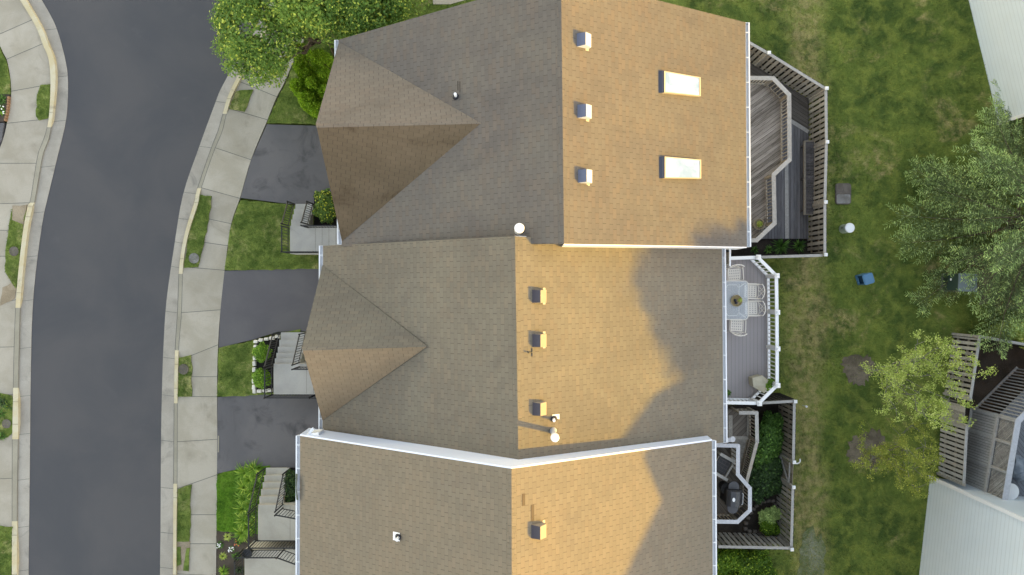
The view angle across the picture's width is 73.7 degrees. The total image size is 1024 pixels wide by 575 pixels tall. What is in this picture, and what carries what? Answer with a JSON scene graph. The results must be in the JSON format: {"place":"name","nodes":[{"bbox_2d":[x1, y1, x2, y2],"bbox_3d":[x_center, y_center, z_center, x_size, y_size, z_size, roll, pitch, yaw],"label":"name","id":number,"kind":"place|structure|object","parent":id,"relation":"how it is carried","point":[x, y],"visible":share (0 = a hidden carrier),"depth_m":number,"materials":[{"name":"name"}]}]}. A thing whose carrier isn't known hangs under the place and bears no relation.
{"place":"outdoors","nodes":[
{"label":"outdoors","id":0,"kind":"place"},
{"bbox_2d":[0,48,10,94],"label":"lawn","id":1,"kind":"structure","parent":0,"point":[3,75],"depth_m":28.91,"materials":[{"name":"green plant"}]},
{"bbox_2d":[0,526,12,574],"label":"lawn","id":2,"kind":"structure","parent":0,"point":[4,564],"depth_m":28.91,"materials":[{"name":"green plant"}]},
{"bbox_2d":[0,393,12,437],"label":"lawn","id":3,"kind":"structure","parent":0,"point":[9,397],"depth_m":28.91,"materials":[{"name":"green plant"}]},
{"bbox_2d":[0,283,15,305],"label":"sidewalk","id":4,"kind":"structure","parent":0,"point":[8,293],"depth_m":28.94,"materials":[{"name":"grey concrete"}]},
{"bbox_2d":[5,210,26,286],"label":"lawn","id":5,"kind":"structure","parent":0,"point":[13,258],"depth_m":28.91,"materials":[{"name":"green plant"}]},
{"bbox_2d":[12,205,26,223],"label":"soil","id":6,"kind":"structure","parent":0,"point":[18,213],"depth_m":28.91,"materials":[{"name":"beige soil"}]},
{"bbox_2d":[0,0,49,526],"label":"sidewalk","id":7,"kind":"structure","parent":0,"point":[23,50],"depth_m":28.95,"materials":[{"name":"concrete"}]},
{"bbox_2d":[36,84,49,119],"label":"lawn","id":8,"kind":"structure","parent":0,"point":[45,96],"depth_m":28.91,"materials":[{"name":"green plant"}]},
{"bbox_2d":[29,0,268,574],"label":"road","id":9,"kind":"structure","parent":0,"point":[146,79],"depth_m":29.00,"materials":[{"name":"grey asphalt"}]},
{"bbox_2d":[18,0,67,574],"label":"gutter pan","id":10,"kind":"object","parent":9,"relation":"on","point":[51,151],"visible":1,"depth_m":28.99,"materials":[{"name":"concrete"}]},
{"bbox_2d":[160,2,273,574],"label":"gutter pan","id":11,"kind":"object","parent":9,"relation":"on","point":[168,372],"visible":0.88,"depth_m":28.99,"materials":[{"name":"concrete"}]},
{"bbox_2d":[177,541,189,571],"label":"soil","id":12,"kind":"structure","parent":0,"point":[184,546],"depth_m":28.93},
{"bbox_2d":[177,485,191,541],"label":"lawn","id":13,"kind":"structure","parent":0,"point":[181,499],"depth_m":28.91,"materials":[{"name":"green plant"}]},
{"bbox_2d":[178,355,192,396],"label":"lawn","id":14,"kind":"structure","parent":0,"point":[183,360],"depth_m":28.91,"materials":[{"name":"green plant"}]},
{"bbox_2d":[184,195,211,267],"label":"lawn","id":15,"kind":"structure","parent":0,"point":[202,232],"depth_m":28.91,"materials":[{"name":"green plant"}]},
{"bbox_2d":[177,16,303,574],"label":"sidewalk","id":16,"kind":"structure","parent":0,"point":[227,170],"depth_m":28.95,"materials":[{"name":"concrete"}]},
{"bbox_2d":[231,90,252,111],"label":"lawn","id":17,"kind":"structure","parent":0,"point":[245,99],"depth_m":28.91,"materials":[{"name":"green plant"}]},
{"bbox_2d":[216,465,269,533],"bbox_3d":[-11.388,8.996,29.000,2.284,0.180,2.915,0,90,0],"label":"lawn","id":18,"kind":"structure","parent":0,"point":[226,497],"depth_m":28.91,"materials":[{"name":"green plant"}]},
{"bbox_2d":[231,500,249,519],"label":"daylily","id":19,"kind":"object","parent":18,"relation":"on","point":[240,510],"visible":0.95,"depth_m":28.78,"materials":[{"name":"green plant"}]},
{"bbox_2d":[230,524,254,542],"bbox_3d":[-11.419,10.431,28.845,1.081,0.417,1.095,28,90,0],"label":"daylily","id":20,"kind":"object","parent":18,"relation":"on","point":[242,537],"visible":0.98,"depth_m":28.82,"materials":[{"name":"green plant"}]},
{"bbox_2d":[232,479,252,498],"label":"daylily","id":21,"kind":"object","parent":18,"relation":"on","point":[238,487],"visible":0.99,"depth_m":28.79,"materials":[{"name":"green plant"}]},
{"bbox_2d":[235,461,253,481],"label":"daylily","id":22,"kind":"object","parent":18,"relation":"on","point":[240,472],"visible":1,"depth_m":28.80,"materials":[{"name":"green plant"}]},
{"bbox_2d":[237,519,257,538],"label":"daylily","id":23,"kind":"object","parent":18,"relation":"on","point":[246,528],"visible":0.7,"depth_m":28.80,"materials":[{"name":"green plant"}]},
{"bbox_2d":[241,459,262,478],"bbox_3d":[-10.892,7.599,28.847,1.213,0.422,0.988,-44,90,0],"label":"daylily","id":24,"kind":"object","parent":18,"relation":"on","point":[253,465],"visible":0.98,"depth_m":28.79,"materials":[{"name":"green plant"}]},
{"bbox_2d":[217,329,300,396],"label":"lawn","id":25,"kind":"structure","parent":0,"point":[236,366],"depth_m":28.91,"materials":[{"name":"green plant"}]},
{"bbox_2d":[217,395,317,473],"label":"driveway","id":26,"kind":"structure","parent":0,"point":[253,428],"depth_m":28.93,"materials":[{"name":"grey asphalt"}]},
{"bbox_2d":[219,269,318,347],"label":"driveway","id":27,"kind":"structure","parent":0,"point":[255,304],"depth_m":28.93,"materials":[{"name":"grey asphalt"}]},
{"bbox_2d":[225,200,318,269],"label":"lawn","id":28,"kind":"structure","parent":0,"point":[257,238],"depth_m":28.91,"materials":[{"name":"green plant"}]},
{"bbox_2d":[241,124,330,203],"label":"driveway","id":29,"kind":"structure","parent":0,"point":[287,163],"depth_m":28.93,"materials":[{"name":"grey asphalt"}]},
{"bbox_2d":[267,42,333,124],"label":"lawn","id":30,"kind":"structure","parent":0,"point":[286,114],"depth_m":28.91,"materials":[{"name":"green plant"}]},
{"bbox_2d":[288,77,309,96],"bbox_3d":[-8.576,-8.038,27.856,0.802,2.557,0.802,0,90,0],"label":"arborvitae","id":31,"kind":"object","parent":30,"relation":"on","point":[296,86],"visible":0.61,"depth_m":27.08,"materials":[{"name":"green plant"}]},
{"bbox_2d":[290,40,315,72],"bbox_3d":[-8.425,-9.350,27.704,0.879,2.821,0.863,0,90,0],"label":"arborvitae","id":32,"kind":"object","parent":30,"relation":"on","point":[306,56],"visible":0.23,"depth_m":27.22,"materials":[{"name":"green plant"}]},
{"bbox_2d":[293,59,317,81],"bbox_3d":[-8.350,-8.693,27.822,0.780,2.685,0.818,0,90,0],"label":"arborvitae","id":33,"kind":"object","parent":30,"relation":"on","point":[302,69],"visible":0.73,"depth_m":27.07,"materials":[{"name":"green plant"}]},
{"bbox_2d":[297,89,320,118],"bbox_3d":[-8.221,-7.551,27.998,0.930,2.355,0.942,0,90,0],"label":"arborvitae","id":34,"kind":"object","parent":30,"relation":"on","point":[305,97],"visible":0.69,"depth_m":27.18,"materials":[{"name":"green plant"}]},
{"bbox_2d":[305,75,321,97],"bbox_3d":[-7.907,-8.096,27.837,0.736,2.613,0.720,0,90,0],"label":"arborvitae","id":35,"kind":"object","parent":30,"relation":"on","point":[312,83],"visible":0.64,"depth_m":26.93,"materials":[{"name":"green plant"}]},
{"bbox_2d":[307,98,321,117],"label":"arborvitae","id":36,"kind":"object","parent":30,"relation":"on","point":[314,106],"visible":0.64,"depth_m":27.33,"materials":[{"name":"green plant"}]},
{"bbox_2d":[206,0,428,89],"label":"street tree","id":37,"kind":"object","parent":30,"relation":"on","point":[329,21],"visible":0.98,"depth_m":24.32,"materials":[{"name":"green plant"}]},
{"bbox_2d":[309,48,333,76],"bbox_3d":[-7.556,-9.017,27.668,0.967,2.869,0.975,0,90,0],"label":"arborvitae","id":38,"kind":"object","parent":30,"relation":"on","point":[321,57],"visible":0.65,"depth_m":26.67,"materials":[{"name":"green plant"}]},
{"bbox_2d":[316,66,330,84],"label":"arborvitae","id":39,"kind":"object","parent":30,"relation":"on","point":[323,71],"visible":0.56,"depth_m":26.95,"materials":[{"name":"green plant"}]},
{"bbox_2d":[349,0,474,35],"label":"lawn","id":40,"kind":"structure","parent":0,"point":[430,2],"depth_m":28.91,"materials":[{"name":"green plant"}]},
{"bbox_2d":[0,0,467,574],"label":"grass","id":41,"kind":"structure","parent":40,"relation":"on","point":[252,232],"depth_m":28.90,"materials":[{"name":"green plant"}]},
{"bbox_2d":[0,0,1023,574],"bbox_3d":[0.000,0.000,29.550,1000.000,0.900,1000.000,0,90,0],"label":"ground","id":42,"kind":"structure","parent":0,"point":[904,320],"depth_m":30.00,"materials":[{"name":"green plant"}]},
{"bbox_2d":[12,127,51,520],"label":"kerb","id":43,"kind":"structure","parent":42,"relation":"on","point":[15,445],"depth_m":28.95,"materials":[{"name":"concrete"}]},
{"bbox_2d":[12,0,57,574],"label":"kerb","id":44,"kind":"structure","parent":42,"relation":"on","point":[26,232],"depth_m":28.85,"materials":[{"name":"beige concrete"}]},
{"bbox_2d":[174,114,225,483],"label":"kerb","id":45,"kind":"structure","parent":42,"relation":"on","point":[180,289],"depth_m":28.95,"materials":[{"name":"concrete"}]},
{"bbox_2d":[13,114,225,483],"bbox_3d":[-17.176,1.202,28.948,7.790,0.004,18.335,8,90,0],"label":"kerb joint","id":46,"kind":"object","parent":45,"relation":"on","point":[177,306],"visible":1,"depth_m":28.95,"materials":[{"name":"grey concrete"}]},
{"bbox_2d":[173,26,265,574],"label":"kerb","id":47,"kind":"structure","parent":42,"relation":"on","point":[197,198],"depth_m":28.85,"materials":[{"name":"beige concrete"}]},
{"bbox_2d":[216,530,257,574],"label":"flower bed","id":48,"kind":"object","parent":42,"relation":"on","point":[228,560],"visible":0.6,"depth_m":28.91,"materials":[{"name":"soil"}]},
{"bbox_2d":[233,541,295,574],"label":"entry landing","id":49,"kind":"object","parent":42,"relation":"on","point":[270,562],"visible":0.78,"depth_m":27.90,"materials":[{"name":"concrete"}]},
{"bbox_2d":[254,334,279,392],"bbox_3d":[-10.382,3.207,28.995,1.122,0.190,2.498,0,90,0],"label":"flower bed","id":50,"kind":"object","parent":42,"relation":"on","point":[259,365],"visible":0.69,"depth_m":28.90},
{"bbox_2d":[251,367,270,389],"bbox_3d":[-10.479,3.803,28.543,0.814,0.713,0.913,-29,90,0],"label":"boxwood","id":51,"kind":"object","parent":50,"relation":"on","point":[257,377],"visible":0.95,"depth_m":28.39,"materials":[{"name":"green plant"}]},
{"bbox_2d":[252,341,272,362],"bbox_3d":[-10.444,2.712,28.541,0.820,0.667,0.809,-39,90,0],"label":"boxwood","id":52,"kind":"object","parent":50,"relation":"on","point":[259,351],"visible":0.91,"depth_m":28.40,"materials":[{"name":"green plant"}]},
{"bbox_2d":[314,195,336,224],"bbox_3d":[-6.985,-3.323,28.995,2.794,0.190,1.418,0,90,0],"label":"flower bed","id":53,"kind":"object","parent":42,"relation":"on","point":[318,222],"visible":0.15,"depth_m":28.90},
{"bbox_2d":[312,188,335,224],"bbox_3d":[-7.761,-3.422,28.356,1.354,0.803,1.418,35,90,0],"label":"flowering shrub","id":54,"kind":"object","parent":53,"relation":"on","point":[324,207],"visible":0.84,"depth_m":28.17,"materials":[{"name":"green plant"}]},
{"bbox_2d":[295,427,716,574],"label":"townhouse","id":55,"kind":"structure","parent":42,"relation":"on","point":[366,505],"depth_m":21.13,"materials":[{"name":"beige"}]},
{"bbox_2d":[247,468,295,549],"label":"entry steps","id":56,"kind":"structure","parent":55,"relation":"attached to","point":[276,517],"depth_m":27.90,"materials":[{"name":"concrete"}]},
{"bbox_2d":[302,236,727,459],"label":"townhouse","id":57,"kind":"structure","parent":42,"relation":"on","point":[518,347],"depth_m":21.78,"materials":[{"name":"brown"}]},
{"bbox_2d":[263,332,315,398],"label":"entry steps","id":58,"kind":"structure","parent":57,"relation":"attached to","point":[291,375],"depth_m":27.92,"materials":[{"name":"concrete"}]},
{"bbox_2d":[316,0,750,266],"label":"townhouse","id":59,"kind":"structure","parent":42,"relation":"on","point":[601,123],"depth_m":21.46,"materials":[{"name":"brown"}]},
{"bbox_2d":[280,201,337,254],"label":"entry steps","id":60,"kind":"structure","parent":59,"relation":"attached to","point":[307,237],"depth_m":28.08,"materials":[{"name":"concrete"}]},
{"bbox_2d":[717,548,778,574],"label":"leafy hedge","id":61,"kind":"object","parent":42,"relation":"on","point":[739,562],"visible":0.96,"depth_m":29.35,"materials":[{"name":"green plant"}]},
{"bbox_2d":[717,404,779,541],"bbox_3d":[9.816,8.124,30.038,4.078,0.125,6.205,0,90,0],"label":"flower bed","id":62,"kind":"object","parent":42,"relation":"on","point":[753,521],"visible":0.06,"depth_m":29.98,"materials":[{"name":"soil"}]},
{"bbox_2d":[716,441,751,523],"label":"grill deck","id":63,"kind":"structure","parent":62,"relation":"on","point":[733,474],"depth_m":27.23,"materials":[{"name":"grey wood"}]},
{"bbox_2d":[716,451,735,480],"bbox_3d":[8.358,7.093,27.223,0.919,0.954,0.880,30,90,0],"label":"lounge chair","id":64,"kind":"object","parent":63,"relation":"on","point":[724,464],"visible":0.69,"depth_m":27.33,"materials":[{"name":"wood"}]},
{"bbox_2d":[720,481,743,513],"bbox_3d":[8.737,8.263,27.117,0.630,1.166,1.257,3,90,0],"label":"gas grill","id":65,"kind":"object","parent":63,"relation":"on","point":[731,497],"visible":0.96,"depth_m":26.80,"materials":[{"name":"metal"}]},
{"bbox_2d":[727,407,758,482],"bbox_3d":[8.706,6.641,28.476,2.540,3.034,3.516,0,90,0],"label":"deck stair","id":66,"kind":"object","parent":62,"relation":"on","point":[739,425],"visible":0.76,"depth_m":27.90,"materials":[{"name":"grey wood"}]},
{"bbox_2d":[747,457,783,504],"bbox_3d":[10.970,8.310,29.476,1.842,0.708,2.252,0,90,0],"label":"yard shrub","id":67,"kind":"object","parent":62,"relation":"on","point":[764,483],"visible":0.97,"depth_m":29.31,"materials":[{"name":"green plant"}]},
{"bbox_2d":[749,410,783,470],"bbox_3d":[11.014,6.734,29.346,1.671,0.921,2.872,0,90,0],"label":"yard shrub","id":68,"kind":"object","parent":62,"relation":"on","point":[771,440],"visible":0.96,"depth_m":29.18,"materials":[{"name":"green plant"}]},
{"bbox_2d":[758,505,781,524],"bbox_3d":[11.215,9.938,29.531,1.173,0.608,1.023,0,90,0],"label":"yard shrub","id":69,"kind":"object","parent":62,"relation":"on","point":[774,512],"visible":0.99,"depth_m":29.46,"materials":[{"name":"green plant"}]},
{"bbox_2d":[759,520,780,535],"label":"yard shrub","id":70,"kind":"object","parent":62,"relation":"on","point":[768,529],"visible":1,"depth_m":29.38,"materials":[{"name":"green plant"}]},
{"bbox_2d":[726,255,779,405],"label":"vinyl deck","id":71,"kind":"structure","parent":42,"relation":"on","point":[748,354],"depth_m":27.70,"materials":[{"name":"grey"}]},
{"bbox_2d":[726,264,744,281],"bbox_3d":[8.863,-0.579,27.238,0.630,0.929,0.674,-4,90,0],"label":"patio chair","id":72,"kind":"object","parent":71,"relation":"on","point":[736,272],"visible":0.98,"depth_m":27.26,"materials":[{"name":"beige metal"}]},
{"bbox_2d":[726,281,747,319],"bbox_3d":[8.731,0.504,27.340,1.220,0.740,1.550,0,90,0],"label":"glass table","id":73,"kind":"object","parent":71,"relation":"on","point":[738,286],"visible":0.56,"depth_m":27.02,"materials":[{"name":"grey"}]},
{"bbox_2d":[727,318,746,335],"bbox_3d":[8.964,1.578,27.238,0.630,0.929,0.674,3,90,0],"label":"patio chair","id":74,"kind":"object","parent":71,"relation":"on","point":[735,325],"visible":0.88,"depth_m":27.26,"materials":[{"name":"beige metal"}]},
{"bbox_2d":[742,300,765,315],"bbox_3d":[9.627,0.828,27.238,0.674,0.929,0.630,-1,90,0],"label":"patio chair","id":75,"kind":"object","parent":71,"relation":"on","point":[752,303],"visible":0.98,"depth_m":27.26,"materials":[{"name":"white plastic"}]},
{"bbox_2d":[744,283,764,298],"bbox_3d":[9.597,0.152,27.238,0.674,0.929,0.630,2,90,0],"label":"patio chair","id":76,"kind":"object","parent":71,"relation":"on","point":[749,286],"visible":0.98,"depth_m":27.26,"materials":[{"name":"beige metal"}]},
{"bbox_2d":[748,374,768,392],"bbox_3d":[9.869,3.791,27.385,0.728,0.570,0.582,33,90,0],"label":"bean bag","id":77,"kind":"object","parent":71,"relation":"on","point":[757,382],"visible":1,"depth_m":27.12,"materials":[{"name":"beige fabric"}]},
{"bbox_2d":[717,477,795,550],"bbox_3d":[10.138,9.544,29.100,3.206,1.900,2.716,0,90,0],"label":"wooden fence","id":78,"kind":"object","parent":42,"relation":"on","point":[781,541],"visible":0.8,"depth_m":28.88,"materials":[{"name":"grey wood"}]},
{"bbox_2d":[779,456,793,483],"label":"wooden gate","id":79,"kind":"structure","parent":78,"relation":"attached to","point":[787,475],"depth_m":28.89,"materials":[{"name":"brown wood"}]},
{"bbox_2d":[731,239,808,255],"bbox_3d":[10.655,-1.810,30.035,5.719,0.130,1.034,0,90,0],"label":"flower bed","id":80,"kind":"object","parent":42,"relation":"on","point":[761,244],"visible":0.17,"depth_m":29.97,"materials":[{"name":"soil"}]},
{"bbox_2d":[731,253,822,257],"bbox_3d":[11.193,-1.311,29.166,3.466,1.568,0.155,-2,90,0],"label":"wooden fence","id":81,"kind":"object","parent":80,"relation":"on","point":[793,255],"visible":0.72,"depth_m":28.38,"materials":[{"name":"white wood"}]},
{"bbox_2d":[772,238,790,253],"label":"fern","id":82,"kind":"object","parent":80,"relation":"on","point":[780,246],"visible":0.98,"depth_m":29.85,"materials":[{"name":"green plant"}]},
{"bbox_2d":[790,239,806,253],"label":"fern","id":83,"kind":"object","parent":80,"relation":"on","point":[801,244],"visible":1,"depth_m":29.88,"materials":[{"name":"green plant"}]},
{"bbox_2d":[755,393,796,463],"bbox_3d":[10.820,5.949,29.100,1.967,1.900,2.674,0,90,0],"label":"wooden fence","id":84,"kind":"object","parent":42,"relation":"on","point":[787,407],"visible":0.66,"depth_m":28.76,"materials":[{"name":"grey wood"}]},
{"bbox_2d":[750,62,808,241],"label":"wooden deck","id":85,"kind":"structure","parent":42,"relation":"on","point":[779,130],"depth_m":28.80,"materials":[{"name":"grey wood"}]},
{"bbox_2d":[800,141,814,214],"bbox_3d":[12.793,-4.722,29.587,0.472,0.465,3.190,0,90,0],"label":"garden bench","id":86,"kind":"object","parent":85,"relation":"on","point":[808,166],"visible":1,"depth_m":29.36,"materials":[{"name":"grey wood"}]},
{"bbox_2d":[750,41,828,257],"bbox_3d":[12.130,-6.698,29.100,3.065,1.900,10.598,-24,90,0],"label":"wooden fence","id":87,"kind":"object","parent":42,"relation":"on","point":[768,62],"visible":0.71,"depth_m":28.89,"materials":[{"name":"grey wood"}]},
{"bbox_2d":[835,183,850,203],"bbox_3d":[14.529,-4.109,30.003,0.680,0.194,0.920,0,90,0],"label":"utility pad","id":88,"kind":"object","parent":42,"relation":"on","point":[842,193],"visible":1,"depth_m":29.92,"materials":[{"name":"grey concrete"}]},
{"bbox_2d":[839,223,854,233],"bbox_3d":[14.557,-2.571,29.715,0.424,0.670,0.424,0,90,0],"label":"cable pedestal","id":89,"kind":"object","parent":42,"relation":"on","point":[847,228],"visible":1,"depth_m":29.39,"materials":[{"name":"white plastic"}]},
{"bbox_2d":[840,354,874,385],"bbox_3d":[15.190,3.622,30.043,1.595,0.115,1.435,0,90,0],"label":"mulch ring","id":90,"kind":"object","parent":42,"relation":"on","point":[853,371],"visible":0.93,"depth_m":29.98,"materials":[{"name":"brown soil"}]},
{"bbox_2d":[858,329,997,432],"bbox_3d":[15.402,3.451,27.252,4.438,5.516,3.706,20,90,0],"label":"young tree","id":91,"kind":"object","parent":90,"relation":"on","point":[906,364],"visible":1,"depth_m":25.93,"materials":[{"name":"green plant"}]},
{"bbox_2d":[855,273,874,284],"bbox_3d":[15.315,-0.373,29.650,0.460,0.700,0.460,-17,90,0],"label":"recycling bin","id":92,"kind":"object","parent":42,"relation":"on","point":[864,278],"visible":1,"depth_m":29.32,"materials":[{"name":"blue plastic"}]},
{"bbox_2d":[846,428,888,472],"bbox_3d":[15.623,7.242,30.043,1.920,0.115,1.914,-19,90,0],"label":"mulch ring","id":93,"kind":"object","parent":42,"relation":"on","point":[874,436],"visible":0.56,"depth_m":29.98,"materials":[{"name":"brown soil"}]},
{"bbox_2d":[850,417,944,498],"bbox_3d":[15.280,6.857,28.177,3.429,3.668,3.302,0,90,0],"label":"olive tree","id":94,"kind":"object","parent":93,"relation":"on","point":[881,453],"visible":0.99,"depth_m":27.32,"materials":[{"name":"green plant"}]},
{"bbox_2d":[936,417,968,485],"bbox_3d":[18.790,6.946,29.125,0.155,1.850,2.556,3,90,0],"label":"wooden fence","id":95,"kind":"object","parent":42,"relation":"on","point":[953,450],"visible":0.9,"depth_m":28.94,"materials":[{"name":"grey wood"}]},
{"bbox_2d":[941,401,964,421],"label":"wooden gate","id":96,"kind":"structure","parent":95,"relation":"attached to","point":[958,409],"depth_m":28.98,"materials":[{"name":"grey wood"}]},
{"bbox_2d":[940,273,977,291],"bbox_3d":[19.256,-0.209,29.440,0.840,1.220,0.800,3,90,0],"label":"transformer box","id":97,"kind":"object","parent":42,"relation":"on","point":[954,283],"visible":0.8,"depth_m":28.97,"materials":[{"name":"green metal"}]},
{"bbox_2d":[919,475,1023,574],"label":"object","id":98,"kind":"structure","parent":42,"relation":"on","point":[970,530],"depth_m":27.26,"materials":[{"name":"grey"}]},
{"bbox_2d":[943,333,1023,400],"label":"wooden fence","id":99,"kind":"object","parent":42,"relation":"on","point":[966,343],"visible":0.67,"depth_m":28.91,"materials":[{"name":"grey wood"}]},
{"bbox_2d":[949,341,1023,422],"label":"flower bed","id":100,"kind":"object","parent":42,"relation":"on","point":[984,387],"visible":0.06,"depth_m":29.97,"materials":[{"name":"soil"}]},
{"bbox_2d":[969,0,1023,124],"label":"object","id":101,"kind":"structure","parent":42,"relation":"on","point":[999,26],"depth_m":28.83,"materials":[{"name":"grey"}]},
{"bbox_2d":[989,319,1023,348],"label":"leafy bush","id":102,"kind":"object","parent":42,"relation":"on","point":[1020,337],"visible":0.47,"depth_m":28.69,"materials":[{"name":"green plant"}]},
{"bbox_2d":[797,526,825,574],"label":"worn grass patch","id":103,"kind":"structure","parent":0,"point":[813,544],"depth_m":29.99,"materials":[{"name":"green plant"}]},
{"bbox_2d":[963,247,1023,308],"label":"soil","id":104,"kind":"structure","parent":0,"point":[985,283],"depth_m":29.98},
{"bbox_2d":[883,79,1023,359],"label":"spruce tree","id":105,"kind":"object","parent":104,"relation":"on","point":[1014,175],"visible":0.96,"depth_m":28.40,"materials":[{"name":"green plant"}]},
{"bbox_2d":[1005,454,1023,481],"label":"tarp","id":106,"kind":"object","parent":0,"point":[1018,472],"visible":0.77,"depth_m":27.80,"materials":[{"name":"plastic"}]},
{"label":"path","id":107,"kind":"structure","parent":0,"visible":0},
{"bbox_2d":[965,366,1023,499],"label":"raised deck","id":108,"kind":"structure","parent":107,"relation":"on","point":[995,441],"depth_m":28.28,"materials":[{"name":"grey wood"}]},
{"bbox_2d":[993,482,1018,498],"bbox_3d":[20.138,8.243,27.898,0.680,0.704,0.680,0,90,0],"label":"round table","id":109,"kind":"object","parent":108,"relation":"on","point":[1014,492],"visible":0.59,"depth_m":27.55,"materials":[{"name":"white plastic"}]},
{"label":"flower bed","id":110,"kind":"structure","parent":0,"visible":0},
{"bbox_2d":[284,469,295,502],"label":"dark shrub","id":111,"kind":"object","parent":110,"relation":"on","point":[290,484],"visible":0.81,"depth_m":28.21,"materials":[{"name":"green plant"}]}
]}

